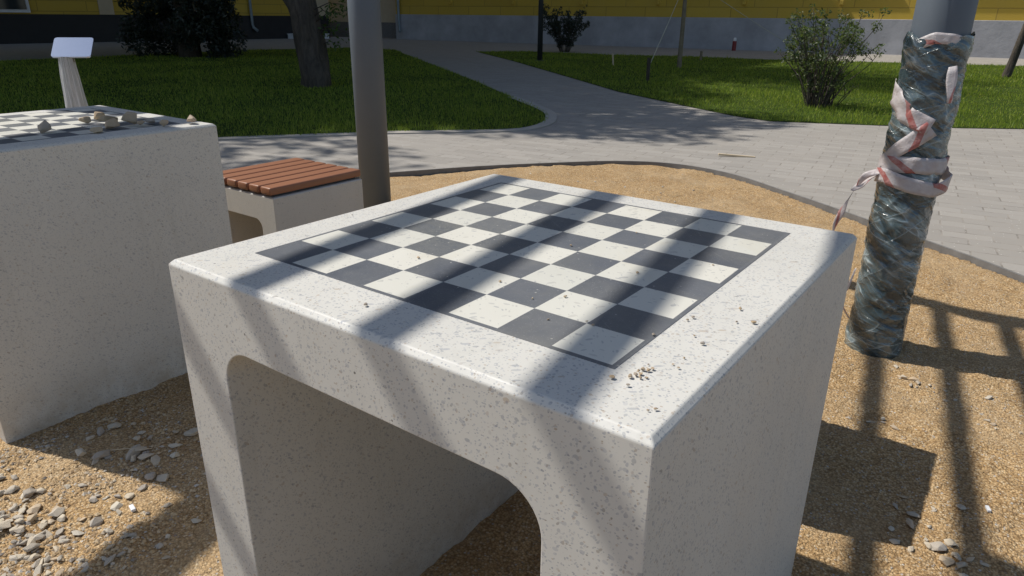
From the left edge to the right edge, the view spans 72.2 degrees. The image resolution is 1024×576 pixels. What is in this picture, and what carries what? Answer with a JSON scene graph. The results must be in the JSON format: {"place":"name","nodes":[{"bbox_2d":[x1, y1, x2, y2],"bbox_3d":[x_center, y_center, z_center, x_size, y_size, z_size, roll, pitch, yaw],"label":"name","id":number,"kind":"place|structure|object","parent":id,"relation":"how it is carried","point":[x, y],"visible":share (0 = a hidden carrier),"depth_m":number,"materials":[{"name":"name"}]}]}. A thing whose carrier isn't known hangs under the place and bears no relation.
{"place":"outdoors","nodes":[
{"label":"outdoors","id":0,"kind":"place"},
{"bbox_2d":[0,403,207,575],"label":"gravel","id":1,"kind":"structure","parent":0,"point":[27,571],"depth_m":1.69,"materials":[{"name":"gravel"}]},
{"bbox_2d":[22,543,41,551],"bbox_3d":[-1.053,0.567,1.540,0.026,0.016,0.037,-4,1,32],"label":"stone","id":2,"kind":"object","parent":1,"relation":"on","point":[29,547],"visible":1,"depth_m":1.53,"materials":[{"name":"stone"}]},
{"bbox_2d":[26,533,44,544],"bbox_3d":[-1.073,0.565,1.573,0.046,0.015,0.022,-25,18,-23],"label":"stone","id":3,"kind":"object","parent":1,"relation":"on","point":[37,537],"visible":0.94,"depth_m":1.57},
{"bbox_2d":[31,558,40,567],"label":"stone","id":4,"kind":"object","parent":1,"relation":"on","point":[35,564],"visible":1,"depth_m":1.49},
{"bbox_2d":[44,555,50,562],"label":"stone","id":5,"kind":"object","parent":1,"relation":"on","point":[47,558],"visible":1,"depth_m":1.51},
{"bbox_2d":[80,566,89,571],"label":"stone","id":6,"kind":"object","parent":1,"relation":"on","point":[85,569],"visible":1,"depth_m":1.49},
{"bbox_2d":[0,47,547,137],"bbox_3d":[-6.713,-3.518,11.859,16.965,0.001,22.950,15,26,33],"label":"lawn","id":7,"kind":"structure","parent":0,"point":[287,100],"depth_m":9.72,"materials":[{"name":"plant"}]},
{"bbox_2d":[114,0,247,58],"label":"evergreen bush","id":8,"kind":"object","parent":7,"relation":"on","point":[186,20],"visible":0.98,"depth_m":17.39,"materials":[{"name":"green plant"}]},
{"bbox_2d":[283,0,349,87],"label":"tree","id":9,"kind":"object","parent":7,"relation":"on","point":[309,36],"visible":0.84,"depth_m":10.80,"materials":[{"name":"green plant"}]},
{"bbox_2d":[0,164,1023,575],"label":"sand","id":10,"kind":"structure","parent":0,"point":[958,358],"depth_m":1.89,"materials":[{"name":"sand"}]},
{"bbox_2d":[0,514,9,519],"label":"stone","id":11,"kind":"object","parent":10,"relation":"on","point":[6,516],"visible":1,"depth_m":1.63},
{"bbox_2d":[0,520,10,529],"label":"stone","id":12,"kind":"object","parent":10,"relation":"on","point":[5,524],"visible":1,"depth_m":1.59,"materials":[{"name":"stone"}]},
{"bbox_2d":[4,485,19,493],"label":"stone","id":13,"kind":"object","parent":10,"relation":"on","point":[11,489],"visible":1,"depth_m":1.72,"materials":[{"name":"stone"}]},
{"bbox_2d":[8,503,17,512],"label":"stone","id":14,"kind":"object","parent":10,"relation":"on","point":[13,508],"visible":1,"depth_m":1.66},
{"bbox_2d":[9,555,17,560],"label":"stone","id":15,"kind":"object","parent":10,"relation":"on","point":[14,557],"visible":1,"depth_m":1.51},
{"bbox_2d":[9,525,18,533],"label":"stone","id":16,"kind":"object","parent":10,"relation":"on","point":[12,530],"visible":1,"depth_m":1.59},
{"bbox_2d":[11,474,17,479],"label":"stone","id":17,"kind":"object","parent":10,"relation":"on","point":[14,477],"visible":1,"depth_m":1.77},
{"bbox_2d":[12,515,23,519],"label":"stone","id":18,"kind":"object","parent":10,"relation":"on","point":[15,517],"visible":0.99,"depth_m":1.63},
{"bbox_2d":[14,525,24,532],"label":"stone","id":19,"kind":"object","parent":10,"relation":"on","point":[20,529],"visible":1,"depth_m":1.58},
{"bbox_2d":[15,553,26,559],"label":"stone","id":20,"kind":"object","parent":10,"relation":"on","point":[20,556],"visible":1,"depth_m":1.52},
{"bbox_2d":[18,507,25,512],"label":"stone","id":21,"kind":"object","parent":10,"relation":"on","point":[22,509],"visible":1,"depth_m":1.65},
{"bbox_2d":[16,539,27,545],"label":"stone","id":22,"kind":"object","parent":10,"relation":"on","point":[24,542],"visible":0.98,"depth_m":1.56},
{"bbox_2d":[24,533,34,537],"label":"stone","id":23,"kind":"object","parent":10,"relation":"on","point":[27,535],"visible":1,"depth_m":1.58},
{"bbox_2d":[23,488,36,497],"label":"stone","id":24,"kind":"object","parent":10,"relation":"on","point":[28,492],"visible":1,"depth_m":1.71,"materials":[{"name":"stone"}]},
{"bbox_2d":[27,536,35,544],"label":"stone","id":25,"kind":"object","parent":10,"relation":"on","point":[31,540],"visible":0.62,"depth_m":1.56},
{"bbox_2d":[25,553,39,561],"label":"stone","id":26,"kind":"object","parent":10,"relation":"on","point":[34,556],"visible":1,"depth_m":1.52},
{"bbox_2d":[27,511,37,522],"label":"stone","id":27,"kind":"object","parent":10,"relation":"on","point":[31,518],"visible":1,"depth_m":1.62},
{"bbox_2d":[26,503,41,514],"bbox_3d":[-1.125,0.522,1.655,0.026,0.018,0.038,11,24,11],"label":"stone","id":28,"kind":"object","parent":10,"relation":"on","point":[35,508],"visible":0.91,"depth_m":1.65,"materials":[{"name":"stone"}]},
{"bbox_2d":[33,564,41,575],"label":"stone","id":29,"kind":"object","parent":10,"relation":"on","point":[38,570],"visible":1,"depth_m":1.48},
{"bbox_2d":[36,488,46,493],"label":"stone","id":30,"kind":"object","parent":10,"relation":"on","point":[41,490],"visible":1,"depth_m":1.72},
{"bbox_2d":[39,522,46,530],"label":"stone","id":31,"kind":"object","parent":10,"relation":"on","point":[42,526],"visible":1,"depth_m":1.60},
{"bbox_2d":[40,529,52,540],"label":"stone","id":32,"kind":"object","parent":10,"relation":"on","point":[47,534],"visible":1,"depth_m":1.59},
{"bbox_2d":[48,518,54,524],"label":"stone","id":33,"kind":"object","parent":10,"relation":"on","point":[51,521],"visible":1,"depth_m":1.62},
{"bbox_2d":[47,507,64,516],"bbox_3d":[-1.064,0.525,1.644,0.027,0.013,0.036,19,15,7],"label":"stone","id":34,"kind":"object","parent":10,"relation":"on","point":[57,511],"visible":1,"depth_m":1.64,"materials":[{"name":"stone"}]},
{"bbox_2d":[53,546,59,551],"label":"stone","id":35,"kind":"object","parent":10,"relation":"on","point":[56,548],"visible":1,"depth_m":1.54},
{"bbox_2d":[55,527,63,534],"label":"stone","id":36,"kind":"object","parent":10,"relation":"on","point":[59,531],"visible":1,"depth_m":1.59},
{"bbox_2d":[54,568,64,575],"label":"stone","id":37,"kind":"object","parent":10,"relation":"on","point":[60,571],"visible":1,"depth_m":1.48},
{"bbox_2d":[57,514,65,521],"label":"stone","id":38,"kind":"object","parent":10,"relation":"on","point":[61,518],"visible":1,"depth_m":1.62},
{"bbox_2d":[58,539,69,543],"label":"stone","id":39,"kind":"object","parent":10,"relation":"on","point":[63,541],"visible":1,"depth_m":1.57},
{"bbox_2d":[51,37,93,107],"bbox_3d":[-2.665,-1.027,4.379,0.228,1.003,0.233,-5,22,-13],"label":"information sign","id":40,"kind":"object","parent":10,"relation":"on","point":[66,51],"visible":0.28,"depth_m":4.26,"materials":[{"name":"white wood"}]},
{"bbox_2d":[71,530,84,534],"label":"stone","id":41,"kind":"object","parent":10,"relation":"on","point":[76,532],"visible":1,"depth_m":1.59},
{"bbox_2d":[75,448,86,455],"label":"stone","id":42,"kind":"object","parent":10,"relation":"on","point":[80,452],"visible":1,"depth_m":1.85,"materials":[{"name":"stone"}]},
{"bbox_2d":[78,562,88,567],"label":"stone","id":43,"kind":"object","parent":10,"relation":"on","point":[85,564],"visible":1,"depth_m":1.50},
{"bbox_2d":[86,435,94,440],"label":"stone","id":44,"kind":"object","parent":10,"relation":"on","point":[91,437],"visible":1,"depth_m":1.93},
{"bbox_2d":[89,496,97,502],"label":"stone","id":45,"kind":"object","parent":10,"relation":"on","point":[93,499],"visible":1,"depth_m":1.69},
{"bbox_2d":[90,517,102,527],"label":"stone","id":46,"kind":"object","parent":10,"relation":"on","point":[96,521],"visible":1,"depth_m":1.61,"materials":[{"name":"stone"}]},
{"bbox_2d":[97,426,104,435],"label":"stone","id":47,"kind":"object","parent":10,"relation":"on","point":[100,431],"visible":1,"depth_m":1.96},
{"bbox_2d":[92,449,110,459],"bbox_3d":[-1.085,0.441,1.854,0.023,0.023,0.051,-3,11,30],"label":"stone","id":48,"kind":"object","parent":10,"relation":"on","point":[101,454],"visible":1,"depth_m":1.85,"materials":[{"name":"stone"}]},
{"bbox_2d":[105,528,112,534],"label":"stone","id":49,"kind":"object","parent":10,"relation":"on","point":[109,531],"visible":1,"depth_m":1.59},
{"bbox_2d":[104,554,115,566],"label":"stone","id":50,"kind":"object","parent":10,"relation":"on","point":[110,559],"visible":1,"depth_m":1.51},
{"bbox_2d":[109,423,121,428],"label":"stone","id":51,"kind":"object","parent":10,"relation":"on","point":[114,425],"visible":1,"depth_m":1.98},
{"bbox_2d":[110,501,122,510],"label":"stone","id":52,"kind":"object","parent":10,"relation":"on","point":[116,505],"visible":1,"depth_m":1.66,"materials":[{"name":"stone"}]},
{"bbox_2d":[0,105,232,442],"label":"chess table","id":53,"kind":"object","parent":10,"relation":"on","point":[100,232],"visible":0.79,"depth_m":2.02,"materials":[{"name":"concrete"}]},
{"bbox_2d":[37,120,51,132],"bbox_3d":[-1.326,-0.457,1.989,0.031,0.035,0.034,-18,28,-39],"label":"stone","id":54,"kind":"object","parent":53,"relation":"on","point":[44,126],"visible":1,"depth_m":1.98,"materials":[{"name":"stone"}]},
{"bbox_2d":[78,116,90,122],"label":"stone","id":55,"kind":"object","parent":53,"relation":"on","point":[86,119],"visible":1,"depth_m":2.15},
{"bbox_2d":[90,127,102,132],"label":"stone","id":56,"kind":"object","parent":53,"relation":"on","point":[96,129],"visible":1,"depth_m":2.00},
{"bbox_2d":[94,111,104,119],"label":"stone","id":57,"kind":"object","parent":53,"relation":"on","point":[97,115],"visible":0.75,"depth_m":2.20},
{"bbox_2d":[93,115,117,121],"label":"stone","id":58,"kind":"object","parent":53,"relation":"on","point":[104,118],"visible":0.8,"depth_m":2.12,"materials":[{"name":"stone"}]},
{"bbox_2d":[104,118,119,127],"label":"stone","id":59,"kind":"object","parent":53,"relation":"on","point":[112,123],"visible":1,"depth_m":2.06,"materials":[{"name":"stone"}]},
{"bbox_2d":[121,111,136,123],"bbox_3d":[-1.157,-0.514,2.124,0.044,0.040,0.034,-10,23,-24],"label":"stone","id":60,"kind":"object","parent":53,"relation":"on","point":[129,117],"visible":1,"depth_m":2.11,"materials":[{"name":"stone"}]},
{"bbox_2d":[144,118,154,122],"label":"stone","id":61,"kind":"object","parent":53,"relation":"on","point":[150,120],"visible":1,"depth_m":2.15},
{"bbox_2d":[159,119,167,125],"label":"stone","id":62,"kind":"object","parent":53,"relation":"on","point":[162,122],"visible":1,"depth_m":2.12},
{"bbox_2d":[187,115,195,121],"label":"stone","id":63,"kind":"object","parent":53,"relation":"on","point":[190,118],"visible":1,"depth_m":2.17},
{"bbox_2d":[115,551,125,556],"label":"stone","id":64,"kind":"object","parent":10,"relation":"on","point":[121,553],"visible":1,"depth_m":1.52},
{"bbox_2d":[124,493,134,498],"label":"stone","id":65,"kind":"object","parent":10,"relation":"on","point":[129,495],"visible":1,"depth_m":1.69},
{"bbox_2d":[127,532,136,536],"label":"stone","id":66,"kind":"object","parent":10,"relation":"on","point":[133,534],"visible":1,"depth_m":1.57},
{"bbox_2d":[129,504,135,511],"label":"stone","id":67,"kind":"object","parent":10,"relation":"on","point":[132,507],"visible":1,"depth_m":1.65,"materials":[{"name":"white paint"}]},
{"bbox_2d":[130,454,135,461],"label":"stone","id":68,"kind":"object","parent":10,"relation":"on","point":[133,458],"visible":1,"depth_m":1.84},
{"bbox_2d":[126,444,140,460],"bbox_3d":[-1.005,0.437,1.867,0.030,0.018,0.060,11,33,-7],"label":"stone","id":69,"kind":"object","parent":10,"relation":"on","point":[130,453],"visible":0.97,"depth_m":1.86,"materials":[{"name":"stone"}]},
{"bbox_2d":[130,446,148,451],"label":"stone","id":70,"kind":"object","parent":10,"relation":"on","point":[142,448],"visible":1,"depth_m":1.87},
{"bbox_2d":[137,484,147,490],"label":"stone","id":71,"kind":"object","parent":10,"relation":"on","point":[142,487],"visible":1,"depth_m":1.73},
{"bbox_2d":[137,453,153,459],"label":"stone","id":72,"kind":"object","parent":10,"relation":"on","point":[143,456],"visible":1,"depth_m":1.84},
{"bbox_2d":[144,472,155,479],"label":"stone","id":73,"kind":"object","parent":10,"relation":"on","point":[150,476],"visible":1,"depth_m":1.76,"materials":[{"name":"stone"}]},
{"bbox_2d":[151,454,160,465],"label":"stone","id":74,"kind":"object","parent":10,"relation":"on","point":[155,459],"visible":1,"depth_m":1.83,"materials":[{"name":"stone"}]},
{"bbox_2d":[155,542,163,548],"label":"stone","id":75,"kind":"object","parent":10,"relation":"on","point":[159,545],"visible":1,"depth_m":1.56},
{"bbox_2d":[156,473,168,481],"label":"stone","id":76,"kind":"object","parent":10,"relation":"on","point":[162,478],"visible":1,"depth_m":1.76,"materials":[{"name":"stone"}]},
{"bbox_2d":[163,502,171,507],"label":"stone","id":77,"kind":"object","parent":10,"relation":"on","point":[167,504],"visible":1,"depth_m":1.67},
{"bbox_2d":[170,452,179,457],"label":"stone","id":78,"kind":"object","parent":10,"relation":"on","point":[174,454],"visible":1,"depth_m":1.85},
{"bbox_2d":[168,443,182,447],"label":"stone","id":79,"kind":"object","parent":10,"relation":"on","point":[173,445],"visible":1,"depth_m":1.90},
{"bbox_2d":[184,428,197,435],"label":"stone","id":80,"kind":"object","parent":10,"relation":"on","point":[192,432],"visible":0.73,"depth_m":1.96,"materials":[{"name":"stone"}]},
{"bbox_2d":[191,518,201,522],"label":"stone","id":81,"kind":"object","parent":10,"relation":"on","point":[195,520],"visible":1,"depth_m":1.63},
{"bbox_2d":[223,158,363,242],"bbox_3d":[-0.938,-0.200,2.993,0.439,0.598,0.447,15,26,33],"label":"stool","id":82,"kind":"object","parent":10,"relation":"on","point":[270,197],"visible":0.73,"depth_m":2.79,"materials":[{"name":"wood"}]},
{"bbox_2d":[169,174,856,575],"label":"chess table","id":83,"kind":"object","parent":10,"relation":"on","point":[437,398],"visible":0.96,"depth_m":0.93,"materials":[{"name":"concrete"}]},
{"bbox_2d":[347,0,978,357],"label":"pergola","id":84,"kind":"object","parent":10,"relation":"on","point":[897,230],"visible":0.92,"depth_m":2.36,"materials":[{"name":"grey paint"}]},
{"bbox_2d":[832,32,970,318],"bbox_3d":[1.267,-0.323,2.304,0.313,0.974,0.174,3,21,7],"label":"barrier tape","id":85,"kind":"object","parent":84,"relation":"attached to","point":[892,162],"visible":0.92,"depth_m":2.22,"materials":[{"name":"plastic"}]},
{"bbox_2d":[889,538,899,543],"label":"stone","id":86,"kind":"object","parent":10,"relation":"on","point":[893,541],"visible":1,"depth_m":1.58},
{"bbox_2d":[906,518,913,528],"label":"stone","id":87,"kind":"object","parent":10,"relation":"on","point":[909,522],"visible":1,"depth_m":1.64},
{"bbox_2d":[908,546,913,551],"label":"stone","id":88,"kind":"object","parent":10,"relation":"on","point":[910,548],"visible":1,"depth_m":1.56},
{"bbox_2d":[906,511,919,517],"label":"stone","id":89,"kind":"object","parent":10,"relation":"on","point":[912,513],"visible":1,"depth_m":1.67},
{"bbox_2d":[908,376,919,380],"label":"stone","id":90,"kind":"object","parent":10,"relation":"on","point":[912,378],"visible":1,"depth_m":2.30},
{"bbox_2d":[924,541,931,549],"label":"stone","id":91,"kind":"object","parent":10,"relation":"on","point":[928,545],"visible":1,"depth_m":1.56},
{"bbox_2d":[930,541,946,550],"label":"stone","id":92,"kind":"object","parent":10,"relation":"on","point":[938,546],"visible":1,"depth_m":1.56,"materials":[{"name":"stone"}]},
{"bbox_2d":[939,555,954,565],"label":"stone","id":93,"kind":"object","parent":10,"relation":"on","point":[946,561],"visible":1,"depth_m":1.52,"materials":[{"name":"stone"}]},
{"bbox_2d":[944,538,956,545],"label":"stone","id":94,"kind":"object","parent":10,"relation":"on","point":[949,541],"visible":1,"depth_m":1.57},
{"bbox_2d":[954,554,961,561],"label":"stone","id":95,"kind":"object","parent":10,"relation":"on","point":[958,558],"visible":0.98,"depth_m":1.53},
{"bbox_2d":[955,562,965,567],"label":"stone","id":96,"kind":"object","parent":10,"relation":"on","point":[960,564],"visible":1,"depth_m":1.50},
{"bbox_2d":[956,504,966,509],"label":"stone","id":97,"kind":"object","parent":10,"relation":"on","point":[961,506],"visible":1,"depth_m":1.69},
{"bbox_2d":[966,557,974,561],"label":"stone","id":98,"kind":"object","parent":10,"relation":"on","point":[969,559],"visible":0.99,"depth_m":1.53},
{"bbox_2d":[985,505,990,512],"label":"stone","id":99,"kind":"object","parent":10,"relation":"on","point":[987,508],"visible":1,"depth_m":1.68,"materials":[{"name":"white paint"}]},
{"bbox_2d":[0,37,1023,274],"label":"pavement","id":100,"kind":"structure","parent":0,"point":[978,210],"depth_m":6.36,"materials":[{"name":"concrete"}]},
{"bbox_2d":[218,96,556,140],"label":"kerb","id":101,"kind":"structure","parent":100,"relation":"on","point":[551,116],"depth_m":6.92,"materials":[{"name":"concrete"}]},
{"bbox_2d":[718,153,754,157],"bbox_3d":[1.878,-1.105,5.868,0.300,0.016,0.020,7,22,7],"label":"wooden lath","id":102,"kind":"object","parent":100,"relation":"on","point":[722,154],"visible":1,"depth_m":5.86,"materials":[{"name":"brown wood"}]},
{"bbox_2d":[732,38,736,50],"bbox_3d":[7.754,-8.491,24.475,0.140,0.450,0.140,15,26,33],"label":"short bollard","id":103,"kind":"object","parent":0,"point":[734,43],"visible":0.9,"depth_m":24.43,"materials":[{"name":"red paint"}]},
{"bbox_2d":[476,50,1023,128],"bbox_3d":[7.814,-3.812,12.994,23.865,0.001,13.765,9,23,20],"label":"lawn","id":104,"kind":"structure","parent":0,"point":[791,96],"depth_m":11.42,"materials":[{"name":"plant"}]},
{"bbox_2d":[535,0,543,60],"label":"lamp post","id":105,"kind":"object","parent":104,"relation":"on","point":[540,33],"visible":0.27,"depth_m":17.43,"materials":[{"name":"metal"}]},
{"bbox_2d":[543,3,589,51],"bbox_3d":[1.670,-8.248,22.316,1.712,1.494,1.426,2,21,4],"label":"shrub","id":106,"kind":"object","parent":104,"relation":"on","point":[556,24],"visible":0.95,"depth_m":22.12,"materials":[{"name":"green plant"}]},
{"bbox_2d":[646,58,650,80],"bbox_3d":[2.441,-3.877,12.577,0.063,0.470,0.068,-10,24,-25],"label":"stake","id":107,"kind":"object","parent":104,"relation":"on","point":[648,69],"visible":0.79,"depth_m":12.54,"materials":[{"name":"black wood"}]},
{"bbox_2d":[677,0,686,67],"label":"young tree","id":108,"kind":"object","parent":104,"relation":"on","point":[681,42],"visible":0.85,"depth_m":15.75,"materials":[{"name":"brown plant"}]},
{"bbox_2d":[651,1,677,61],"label":"guy rope","id":109,"kind":"object","parent":108,"relation":"attached to","point":[664,31],"visible":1,"depth_m":13.56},
{"bbox_2d":[721,0,800,51],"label":"guy rope","id":110,"kind":"object","parent":108,"relation":"attached to","point":[756,23],"visible":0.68,"depth_m":15.99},
{"bbox_2d":[774,3,891,107],"bbox_3d":[3.958,-2.952,9.009,1.204,1.309,1.410,2,21,3],"label":"shrub","id":111,"kind":"object","parent":104,"relation":"on","point":[813,88],"visible":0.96,"depth_m":8.86,"materials":[{"name":"green plant"}]},
{"bbox_2d":[809,60,860,105],"bbox_3d":[4.184,-2.678,9.183,0.671,0.679,0.634,7,22,17],"label":"shrub","id":112,"kind":"object","parent":104,"relation":"on","point":[839,88],"visible":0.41,"depth_m":9.11,"materials":[{"name":"green plant"}]},
{"bbox_2d":[1001,24,1023,77],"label":"young tree","id":113,"kind":"object","parent":104,"relation":"on","point":[1013,59],"visible":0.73,"depth_m":14.02,"materials":[{"name":"brown plant"}]},
{"label":"ground","id":114,"kind":"structure","parent":0,"visible":0},
{"bbox_2d":[0,0,329,43],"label":"yellow apartment block","id":115,"kind":"structure","parent":114,"relation":"on","point":[33,21],"depth_m":25.78,"materials":[{"name":"paint"}]},
{"bbox_2d":[0,0,30,12],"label":"window","id":116,"kind":"structure","parent":115,"relation":"in","point":[22,6],"depth_m":23.98,"materials":[{"name":"white paint"}]},
{"bbox_2d":[328,0,395,37],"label":"entrance recess","id":117,"kind":"object","parent":114,"relation":"on","point":[388,13],"visible":0.16,"depth_m":33.97,"materials":[{"name":"grey metal"}]},
{"bbox_2d":[355,161,1023,282],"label":"bed edging","id":118,"kind":"object","parent":114,"relation":"on","point":[983,264],"visible":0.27,"depth_m":5.12,"materials":[{"name":"concrete"}]},
{"bbox_2d":[395,0,1023,58],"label":"yellow building","id":119,"kind":"structure","parent":114,"relation":"on","point":[720,24],"depth_m":25.78,"materials":[{"name":"paint"}]}
]}

